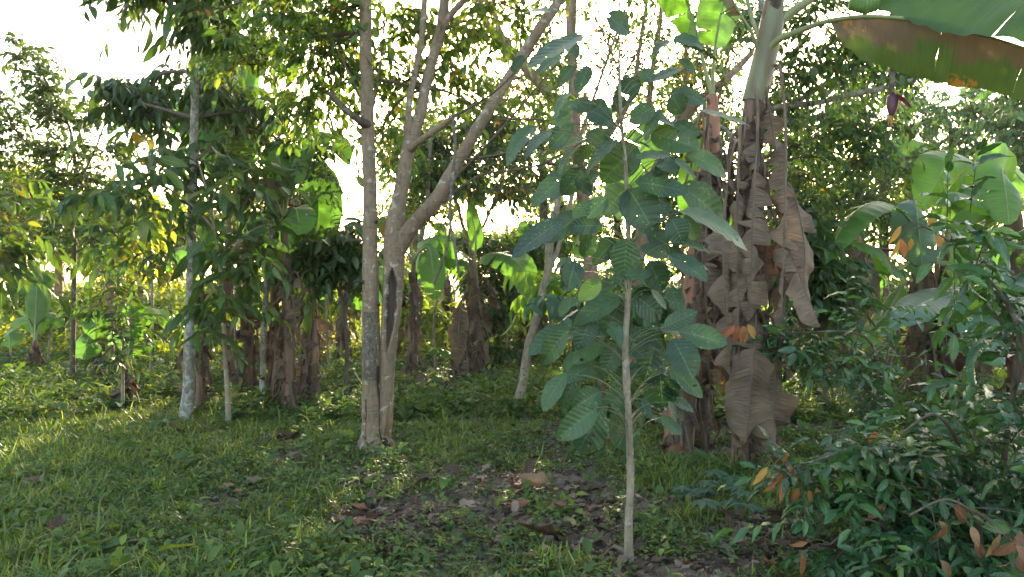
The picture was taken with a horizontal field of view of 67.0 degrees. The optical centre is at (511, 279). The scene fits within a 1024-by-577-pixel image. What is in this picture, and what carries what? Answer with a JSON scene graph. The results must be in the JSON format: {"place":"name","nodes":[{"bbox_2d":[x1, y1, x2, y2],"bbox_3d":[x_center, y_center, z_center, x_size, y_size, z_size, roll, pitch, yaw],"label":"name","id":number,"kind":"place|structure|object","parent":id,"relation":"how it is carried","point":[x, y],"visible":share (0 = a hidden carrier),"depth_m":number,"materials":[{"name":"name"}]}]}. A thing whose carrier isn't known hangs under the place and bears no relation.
{"place":"outdoors","nodes":[
{"label":"outdoors","id":0,"kind":"place"},
{"bbox_2d":[0,282,1023,576],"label":"ground","id":1,"kind":"structure","parent":0,"point":[688,572],"depth_m":5.51,"materials":[{"name":"soil"}]},
{"bbox_2d":[0,328,22,367],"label":"banana plant","id":2,"kind":"object","parent":1,"relation":"on","point":[13,339],"visible":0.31,"depth_m":12.86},
{"bbox_2d":[0,149,65,244],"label":"background tree","id":3,"kind":"object","parent":1,"relation":"on","point":[22,218],"visible":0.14,"depth_m":19.01,"materials":[{"name":"green plant"}]},
{"bbox_2d":[10,272,64,369],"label":"banana plant","id":4,"kind":"object","parent":1,"relation":"on","point":[40,318],"visible":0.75,"depth_m":12.46,"materials":[{"name":"plant"}]},
{"bbox_2d":[0,170,82,317],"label":"edge tree","id":5,"kind":"object","parent":1,"relation":"on","point":[11,273],"visible":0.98,"depth_m":8.49,"materials":[{"name":"green plant"}]},
{"bbox_2d":[7,184,97,303],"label":"background tree","id":6,"kind":"object","parent":1,"relation":"on","point":[60,287],"visible":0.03,"depth_m":20.90,"materials":[{"name":"green plant"}]},
{"bbox_2d":[0,268,105,346],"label":"background tree","id":7,"kind":"object","parent":1,"relation":"on","point":[54,305],"visible":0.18,"depth_m":15.55,"materials":[{"name":"green plant"}]},
{"bbox_2d":[45,265,85,363],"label":"bare sapling","id":8,"kind":"object","parent":1,"relation":"on","point":[49,337],"visible":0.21,"depth_m":12.98,"materials":[{"name":"brown plant"}]},
{"bbox_2d":[0,30,147,379],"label":"thin dark tree","id":9,"kind":"object","parent":1,"relation":"on","point":[45,112],"visible":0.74,"depth_m":10.68,"materials":[{"name":"green plant"}]},
{"bbox_2d":[0,270,157,314],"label":"background tree","id":10,"kind":"object","parent":1,"relation":"on","point":[68,287],"visible":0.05,"depth_m":27.43,"materials":[{"name":"green plant"}]},
{"bbox_2d":[76,310,110,379],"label":"banana plant","id":11,"kind":"object","parent":1,"relation":"on","point":[93,351],"visible":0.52,"depth_m":11.33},
{"bbox_2d":[46,192,177,360],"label":"pink pole tree","id":12,"kind":"object","parent":1,"relation":"on","point":[121,253],"visible":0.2,"depth_m":13.44,"materials":[{"name":"green plant"}]},
{"bbox_2d":[87,396,141,412],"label":"broad leaved plant","id":13,"kind":"object","parent":1,"relation":"on","point":[107,402],"visible":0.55,"depth_m":8.95,"materials":[{"name":"green plant"}]},
{"bbox_2d":[55,243,181,411],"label":"coffee sapling","id":14,"kind":"object","parent":1,"relation":"on","point":[113,315],"visible":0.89,"depth_m":8.91,"materials":[{"name":"green plant"}]},
{"bbox_2d":[98,392,148,412],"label":"broad leaved plant","id":15,"kind":"object","parent":1,"relation":"on","point":[122,403],"visible":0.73,"depth_m":9.04,"materials":[{"name":"green plant"}]},
{"bbox_2d":[105,304,173,405],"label":"banana plant","id":16,"kind":"object","parent":1,"relation":"on","point":[130,382],"visible":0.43,"depth_m":9.47,"materials":[{"name":"plant"}]},
{"bbox_2d":[82,202,198,341],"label":"background tree","id":17,"kind":"object","parent":1,"relation":"on","point":[164,278],"visible":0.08,"depth_m":17.75,"materials":[{"name":"green plant"}]},
{"bbox_2d":[105,281,184,349],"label":"background tree","id":18,"kind":"object","parent":1,"relation":"on","point":[166,299],"visible":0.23,"depth_m":15.74,"materials":[{"name":"green plant"}]},
{"bbox_2d":[130,199,166,370],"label":"bare sapling","id":19,"kind":"object","parent":1,"relation":"on","point":[152,306],"visible":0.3,"depth_m":10.99,"materials":[{"name":"brown plant"}]},
{"bbox_2d":[24,123,311,422],"bbox_3d":[-3.393,-0.092,8.267,2.721,3.314,2.148,0,0,0],"label":"drooping sapling","id":20,"kind":"object","parent":1,"relation":"on","point":[175,165],"visible":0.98,"depth_m":7.92,"materials":[{"name":"green plant"}]},
{"bbox_2d":[149,418,190,426],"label":"broad leaved plant","id":21,"kind":"object","parent":1,"relation":"on","point":[164,421],"visible":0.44,"depth_m":7.95,"materials":[{"name":"green plant"}]},
{"bbox_2d":[109,42,261,390],"bbox_3d":[-4.613,-0.885,10.813,2.446,5.122,0.689,0,0,9],"label":"banana plant","id":22,"kind":"object","parent":1,"relation":"on","point":[229,287],"visible":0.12,"depth_m":10.58,"materials":[{"name":"plant"}]},
{"bbox_2d":[64,0,316,422],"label":"white barked tree","id":23,"kind":"object","parent":1,"relation":"on","point":[145,100],"visible":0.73,"depth_m":8.63,"materials":[{"name":"green plant"}]},
{"bbox_2d":[165,226,225,412],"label":"banana plant","id":24,"kind":"object","parent":1,"relation":"on","point":[203,371],"visible":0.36,"depth_m":8.77,"materials":[{"name":"plant"}]},
{"bbox_2d":[164,197,264,284],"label":"background tree","id":25,"kind":"object","parent":1,"relation":"on","point":[216,215],"visible":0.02,"depth_m":19.52,"materials":[{"name":"green plant"}]},
{"bbox_2d":[148,274,281,311],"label":"background tree","id":26,"kind":"object","parent":1,"relation":"on","point":[181,283],"visible":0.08,"depth_m":26.35,"materials":[{"name":"green plant"}]},
{"bbox_2d":[179,268,269,354],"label":"background tree","id":27,"kind":"object","parent":1,"relation":"on","point":[260,275],"visible":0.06,"depth_m":14.72,"materials":[{"name":"green plant"}]},
{"bbox_2d":[220,244,261,398],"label":"bare sapling","id":28,"kind":"object","parent":1,"relation":"on","point":[235,338],"visible":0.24,"depth_m":9.59,"materials":[{"name":"brown plant"}]},
{"bbox_2d":[228,226,267,395],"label":"banana plant","id":29,"kind":"object","parent":1,"relation":"on","point":[248,375],"visible":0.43,"depth_m":9.73,"materials":[{"name":"plant"}]},
{"bbox_2d":[242,475,262,483],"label":"fallen leaf","id":30,"kind":"object","parent":1,"relation":"on","point":[252,479],"visible":0.91,"depth_m":5.63,"materials":[{"name":"grey plant"}]},
{"bbox_2d":[239,197,304,408],"bbox_3d":[-2.970,0.361,9.317,0.832,2.839,0.719,0,0,0],"label":"banana plant","id":31,"kind":"object","parent":1,"relation":"on","point":[270,342],"visible":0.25,"depth_m":9.15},
{"bbox_2d":[200,89,362,403],"bbox_3d":[-2.636,-0.269,8.975,1.984,3.733,1.412,0,0,0],"label":"small tree","id":32,"kind":"object","parent":1,"relation":"on","point":[326,173],"visible":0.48,"depth_m":8.95,"materials":[{"name":"green plant"}]},
{"bbox_2d":[266,457,308,472],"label":"broad leaved plant","id":33,"kind":"object","parent":1,"relation":"on","point":[284,464],"visible":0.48,"depth_m":6.05,"materials":[{"name":"green plant"}]},
{"bbox_2d":[234,131,352,412],"bbox_3d":[-2.526,-0.046,8.757,1.041,3.373,1.166,0,0,12],"label":"banana plant","id":34,"kind":"object","parent":1,"relation":"on","point":[285,360],"visible":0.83,"depth_m":8.64,"materials":[{"name":"plant"}]},
{"bbox_2d":[261,160,342,386],"bbox_3d":[-2.742,0.130,10.012,0.531,3.453,1.019,0,0,34],"label":"banana plant","id":35,"kind":"object","parent":1,"relation":"on","point":[323,216],"visible":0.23,"depth_m":10.20,"materials":[{"name":"plant"}]},
{"bbox_2d":[295,320,323,410],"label":"banana plant","id":36,"kind":"object","parent":1,"relation":"on","point":[312,381],"visible":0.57,"depth_m":8.85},
{"bbox_2d":[258,214,382,396],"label":"dark tree","id":37,"kind":"object","parent":1,"relation":"on","point":[330,262],"visible":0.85,"depth_m":8.95,"materials":[{"name":"green plant"}]},
{"bbox_2d":[317,294,329,369],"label":"bare sapling","id":38,"kind":"object","parent":1,"relation":"on","point":[327,346],"visible":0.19,"depth_m":11.49,"materials":[{"name":"brown plant"}]},
{"bbox_2d":[292,268,361,354],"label":"background tree","id":39,"kind":"object","parent":1,"relation":"on","point":[331,319],"visible":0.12,"depth_m":14.68,"materials":[{"name":"green plant"}]},
{"bbox_2d":[296,296,381,329],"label":"background tree","id":40,"kind":"object","parent":1,"relation":"on","point":[357,314],"visible":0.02,"depth_m":18.90,"materials":[{"name":"green plant"}]},
{"bbox_2d":[320,280,361,361],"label":"banana plant","id":41,"kind":"object","parent":1,"relation":"on","point":[339,339],"visible":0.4,"depth_m":13.43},
{"bbox_2d":[352,516,373,523],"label":"fallen leaf","id":42,"kind":"object","parent":1,"relation":"on","point":[358,519],"visible":0.75,"depth_m":4.73,"materials":[{"name":"orange plant"}]},
{"bbox_2d":[359,488,397,499],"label":"broad leaved plant","id":43,"kind":"object","parent":1,"relation":"on","point":[379,494],"visible":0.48,"depth_m":5.29,"materials":[{"name":"green plant"}]},
{"bbox_2d":[161,0,627,456],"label":"forked tree","id":44,"kind":"object","parent":1,"relation":"on","point":[307,28],"visible":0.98,"depth_m":6.91,"materials":[{"name":"green plant"}]},
{"bbox_2d":[433,117,459,284],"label":"hanging branch","id":45,"kind":"object","parent":44,"relation":"hanging from","point":[450,230],"visible":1,"depth_m":6.25,"materials":[{"name":"brown plant"}]},
{"bbox_2d":[351,125,466,376],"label":"pale thin tree","id":46,"kind":"object","parent":1,"relation":"on","point":[427,168],"visible":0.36,"depth_m":11.73,"materials":[{"name":"green plant"}]},
{"bbox_2d":[378,218,455,382],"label":"banana plant","id":47,"kind":"object","parent":1,"relation":"on","point":[430,248],"visible":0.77,"depth_m":10.35,"materials":[{"name":"plant"}]},
{"bbox_2d":[379,261,457,357],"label":"background tree","id":48,"kind":"object","parent":1,"relation":"on","point":[426,322],"visible":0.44,"depth_m":14.19,"materials":[{"name":"green plant"}]},
{"bbox_2d":[356,88,492,351],"bbox_3d":[-1.614,-1.164,15.444,2.815,5.478,2.270,0,0,31],"label":"background tree","id":49,"kind":"object","parent":1,"relation":"on","point":[431,116],"visible":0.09,"depth_m":15.30,"materials":[{"name":"green plant"}]},
{"bbox_2d":[394,374,468,397],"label":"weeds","id":50,"kind":"object","parent":1,"relation":"on","point":[421,379],"visible":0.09,"depth_m":9.70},
{"bbox_2d":[405,226,480,310],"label":"background tree","id":51,"kind":"object","parent":1,"relation":"on","point":[407,258],"visible":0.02,"depth_m":23.91,"materials":[{"name":"green plant"}]},
{"bbox_2d":[432,266,455,372],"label":"bare sapling","id":52,"kind":"object","parent":1,"relation":"on","point":[434,343],"visible":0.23,"depth_m":12.48,"materials":[{"name":"brown plant"}]},
{"bbox_2d":[433,223,465,348],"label":"banana plant","id":53,"kind":"object","parent":1,"relation":"on","point":[447,288],"visible":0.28,"depth_m":14.95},
{"bbox_2d":[377,94,552,273],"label":"forked thin tree","id":54,"kind":"object","parent":1,"relation":"on","point":[440,143],"visible":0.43,"depth_m":12.40,"materials":[{"name":"green plant"}]},
{"bbox_2d":[416,200,536,381],"bbox_3d":[-0.513,0.403,11.488,1.782,3.210,1.757,0,0,0],"label":"banana plant","id":55,"kind":"object","parent":1,"relation":"on","point":[465,332],"visible":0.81,"depth_m":11.45,"materials":[{"name":"plant"}]},
{"bbox_2d":[0,268,989,363],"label":"undergrowth","id":56,"kind":"object","parent":1,"relation":"on","point":[62,341],"visible":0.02,"depth_m":14.67,"materials":[{"name":"green plant"}]},
{"bbox_2d":[485,253,517,368],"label":"bare sapling","id":57,"kind":"object","parent":1,"relation":"on","point":[496,275],"visible":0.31,"depth_m":12.98,"materials":[{"name":"brown plant"}]},
{"bbox_2d":[0,326,1020,420],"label":"tall grass","id":58,"kind":"structure","parent":1,"relation":"on","point":[403,353],"depth_m":9.31,"materials":[{"name":"plant"}]},
{"bbox_2d":[0,384,1021,576],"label":"grass","id":59,"kind":"structure","parent":1,"relation":"on","point":[23,563],"depth_m":5.49,"materials":[{"name":"plant"}]},
{"bbox_2d":[448,218,574,257],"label":"background tree","id":60,"kind":"object","parent":1,"relation":"on","point":[506,230],"visible":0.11,"depth_m":29.68,"materials":[{"name":"green plant"}]},
{"bbox_2d":[0,368,1023,576],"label":"broadleaf weeds","id":61,"kind":"object","parent":1,"relation":"on","point":[369,566],"visible":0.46,"depth_m":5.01,"materials":[{"name":"green plant"}]},
{"bbox_2d":[0,333,1023,427],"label":"undergrowth","id":62,"kind":"object","parent":1,"relation":"on","point":[330,396],"visible":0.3,"depth_m":9.36,"materials":[{"name":"green plant"}]},
{"bbox_2d":[1,359,1022,576],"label":"leaf litter","id":63,"kind":"object","parent":1,"relation":"on","point":[537,480],"visible":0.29,"depth_m":4.80,"materials":[{"name":"brown plant"}]},
{"bbox_2d":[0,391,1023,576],"bbox_3d":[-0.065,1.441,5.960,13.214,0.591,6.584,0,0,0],"label":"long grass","id":64,"kind":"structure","parent":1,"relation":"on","point":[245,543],"depth_m":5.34,"materials":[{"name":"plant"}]},
{"bbox_2d":[445,216,578,370],"bbox_3d":[-0.061,0.369,13.342,2.435,2.940,2.063,0,0,0],"label":"banana plant","id":65,"kind":"object","parent":1,"relation":"on","point":[498,320],"visible":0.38,"depth_m":13.08,"materials":[{"name":"plant"}]},
{"bbox_2d":[507,498,530,507],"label":"fallen leaf","id":66,"kind":"object","parent":1,"relation":"on","point":[522,502],"visible":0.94,"depth_m":5.08,"materials":[{"name":"orange plant"}]},
{"bbox_2d":[501,220,544,365],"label":"banana plant","id":67,"kind":"object","parent":1,"relation":"on","point":[525,226],"visible":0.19,"depth_m":14.10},
{"bbox_2d":[467,37,600,353],"bbox_3d":[0.591,-1.590,14.967,3.064,6.285,1.881,0,0,0],"label":"background tree","id":68,"kind":"object","parent":1,"relation":"on","point":[542,212],"visible":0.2,"depth_m":14.90,"materials":[{"name":"green plant"}]},
{"bbox_2d":[495,280,583,345],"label":"background tree","id":69,"kind":"object","parent":1,"relation":"on","point":[517,317],"visible":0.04,"depth_m":15.69,"materials":[{"name":"green plant"}]},
{"bbox_2d":[501,271,609,400],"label":"cacao tree","id":70,"kind":"object","parent":1,"relation":"on","point":[519,304],"visible":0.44,"depth_m":8.85,"materials":[{"name":"green plant"}]},
{"bbox_2d":[426,0,688,385],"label":"pinkish trunk tree","id":71,"kind":"object","parent":1,"relation":"on","point":[580,196],"visible":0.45,"depth_m":10.45,"materials":[{"name":"green plant"}]},
{"bbox_2d":[550,501,566,507],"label":"fallen leaf","id":72,"kind":"object","parent":1,"relation":"on","point":[559,503],"visible":0.58,"depth_m":5.07,"materials":[{"name":"orange plant"}]},
{"bbox_2d":[507,195,612,274],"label":"background tree","id":73,"kind":"object","parent":1,"relation":"on","point":[561,210],"visible":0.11,"depth_m":16.91,"materials":[{"name":"green plant"}]},
{"bbox_2d":[558,198,620,360],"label":"banana plant","id":74,"kind":"object","parent":1,"relation":"on","point":[574,250],"visible":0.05,"depth_m":13.14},
{"bbox_2d":[513,0,669,412],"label":"leaning forked stem","id":75,"kind":"object","parent":1,"relation":"on","point":[551,257],"visible":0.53,"depth_m":8.38,"materials":[{"name":"green plant"}]},
{"bbox_2d":[523,257,680,398],"bbox_3d":[1.157,0.621,8.210,2.100,1.848,1.676,0,0,0],"label":"cacao bush","id":76,"kind":"object","parent":1,"relation":"on","point":[551,304],"visible":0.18,"depth_m":8.00,"materials":[{"name":"green plant"}]},
{"bbox_2d":[549,68,680,339],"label":"background tree","id":77,"kind":"object","parent":1,"relation":"on","point":[639,98],"visible":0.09,"depth_m":15.94,"materials":[{"name":"green plant"}]},
{"bbox_2d":[558,322,673,358],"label":"background tree","id":78,"kind":"object","parent":1,"relation":"on","point":[668,336],"visible":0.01,"depth_m":13.49,"materials":[{"name":"green plant"}]},
{"bbox_2d":[558,261,682,295],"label":"background tree","id":79,"kind":"object","parent":1,"relation":"on","point":[602,277],"visible":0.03,"depth_m":23.27,"materials":[{"name":"green plant"}]},
{"bbox_2d":[506,0,748,569],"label":"broad leaved sapling","id":80,"kind":"object","parent":1,"relation":"on","point":[584,420],"visible":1,"depth_m":4.09,"materials":[{"name":"green plant"}]},
{"bbox_2d":[634,493,664,511],"bbox_3d":[0.932,1.519,5.277,0.030,0.032,0.388,0,0,-21],"label":"fallen stick","id":81,"kind":"object","parent":1,"relation":"on","point":[638,496],"visible":0.59,"depth_m":5.33,"materials":[{"name":"wood"}]},
{"bbox_2d":[586,0,754,362],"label":"brown limbed tree","id":82,"kind":"object","parent":1,"relation":"on","point":[720,83],"visible":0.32,"depth_m":11.44,"materials":[{"name":"green plant"}]},
{"bbox_2d":[604,0,745,454],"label":"banana plant","id":83,"kind":"object","parent":1,"relation":"on","point":[695,423],"visible":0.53,"depth_m":6.69,"materials":[{"name":"plant"}]},
{"bbox_2d":[625,13,780,260],"bbox_3d":[3.684,-1.871,15.023,3.106,6.868,2.427,0,0,0],"label":"background tree","id":84,"kind":"object","parent":1,"relation":"on","point":[672,202],"visible":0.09,"depth_m":14.82,"materials":[{"name":"green plant"}]},
{"bbox_2d":[671,480,734,499],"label":"cassava seedling","id":85,"kind":"object","parent":1,"relation":"on","point":[682,492],"visible":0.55,"depth_m":5.26,"materials":[{"name":"green plant"}]},
{"bbox_2d":[690,469,743,500],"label":"cassava seedling","id":86,"kind":"object","parent":1,"relation":"on","point":[716,472],"visible":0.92,"depth_m":5.20,"materials":[{"name":"green plant"}]},
{"bbox_2d":[661,222,773,320],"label":"background tree","id":87,"kind":"object","parent":1,"relation":"on","point":[677,271],"visible":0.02,"depth_m":20.30,"materials":[{"name":"green plant"}]},
{"bbox_2d":[697,533,751,556],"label":"broad leaved plant","id":88,"kind":"object","parent":1,"relation":"on","point":[728,553],"visible":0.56,"depth_m":4.36,"materials":[{"name":"green plant"}]},
{"bbox_2d":[691,490,765,518],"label":"cassava seedling","id":89,"kind":"object","parent":1,"relation":"on","point":[735,503],"visible":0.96,"depth_m":4.93,"materials":[{"name":"green plant"}]},
{"bbox_2d":[786,266,817,359],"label":"banana plant","id":90,"kind":"object","parent":1,"relation":"on","point":[803,334],"visible":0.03,"depth_m":13.44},
{"bbox_2d":[733,75,878,339],"bbox_3d":[5.450,-1.138,14.483,2.703,5.415,2.549,0,0,0],"label":"background tree","id":91,"kind":"object","parent":1,"relation":"on","point":[806,121],"visible":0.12,"depth_m":14.01,"materials":[{"name":"green plant"}]},
{"bbox_2d":[702,0,943,214],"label":"pale limbed tree","id":92,"kind":"object","parent":1,"relation":"on","point":[859,140],"visible":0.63,"depth_m":8.49,"materials":[{"name":"green plant"}]},
{"bbox_2d":[765,189,890,410],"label":"glossy sapling","id":93,"kind":"object","parent":1,"relation":"on","point":[829,275],"visible":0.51,"depth_m":8.30,"materials":[{"name":"green plant"}]},
{"bbox_2d":[766,296,906,347],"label":"background tree","id":94,"kind":"object","parent":1,"relation":"on","point":[894,332],"visible":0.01,"depth_m":14.72,"materials":[{"name":"green plant"}]},
{"bbox_2d":[722,276,966,440],"bbox_3d":[2.410,0.753,5.938,1.778,1.566,1.299,0,0,0],"label":"leafy shrub","id":95,"kind":"object","parent":1,"relation":"on","point":[793,349],"visible":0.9,"depth_m":5.82,"materials":[{"name":"green plant"}]},
{"bbox_2d":[766,133,957,386],"bbox_3d":[5.030,-0.284,11.036,3.287,3.702,1.789,0,0,0],"label":"spreading limb tree","id":96,"kind":"object","parent":1,"relation":"on","point":[796,182],"visible":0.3,"depth_m":10.87,"materials":[{"name":"green plant"}]},
{"bbox_2d":[836,230,887,363],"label":"banana plant","id":97,"kind":"object","parent":1,"relation":"on","point":[876,283],"visible":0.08,"depth_m":12.60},
{"bbox_2d":[704,0,1023,467],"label":"banana plant","id":98,"kind":"object","parent":1,"relation":"on","point":[910,38],"visible":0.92,"depth_m":6.00,"materials":[{"name":"brown plant"}]},
{"bbox_2d":[712,137,1023,576],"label":"glossy shrub","id":99,"kind":"object","parent":1,"relation":"on","point":[918,538],"visible":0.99,"depth_m":3.78,"materials":[{"name":"green plant"}]},
{"bbox_2d":[826,276,909,334],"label":"background tree","id":100,"kind":"object","parent":1,"relation":"on","point":[892,287],"visible":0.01,"depth_m":18.57,"materials":[{"name":"green plant"}]},
{"bbox_2d":[808,66,939,346],"bbox_3d":[7.385,-1.551,15.987,3.225,6.179,2.501,0,0,0],"label":"background tree","id":101,"kind":"object","parent":1,"relation":"on","point":[883,238],"visible":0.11,"depth_m":15.62,"materials":[{"name":"green plant"}]},
{"bbox_2d":[863,272,891,364],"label":"bare sapling","id":102,"kind":"object","parent":1,"relation":"on","point":[885,288],"visible":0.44,"depth_m":10.99,"materials":[{"name":"brown plant"}]},
{"bbox_2d":[820,138,1023,399],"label":"banana plant","id":103,"kind":"object","parent":1,"relation":"on","point":[917,340],"visible":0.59,"depth_m":9.46,"materials":[{"name":"green plant"}]},
{"bbox_2d":[876,83,1021,238],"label":"background tree","id":104,"kind":"object","parent":1,"relation":"on","point":[934,117],"visible":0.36,"depth_m":17.68,"materials":[{"name":"green plant"}]},
{"bbox_2d":[911,142,1023,411],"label":"banana plant","id":105,"kind":"object","parent":1,"relation":"on","point":[999,195],"visible":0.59,"depth_m":8.24,"materials":[{"name":"plant"}]},
{"bbox_2d":[962,329,994,379],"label":"banana plant","id":106,"kind":"object","parent":1,"relation":"on","point":[977,366],"visible":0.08,"depth_m":11.37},
{"bbox_2d":[946,75,1023,232],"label":"background tree","id":107,"kind":"object","parent":1,"relation":"on","point":[1014,119],"visible":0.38,"depth_m":15.18,"materials":[{"name":"green plant"}]},
{"bbox_2d":[0,0,1023,282],"label":"sky","id":108,"kind":"structure","parent":0,"point":[62,25],"materials":[{"name":"white"}]},
{"bbox_2d":[24,374,1001,576],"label":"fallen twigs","id":109,"kind":"object","parent":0,"point":[699,553],"depth_m":5.01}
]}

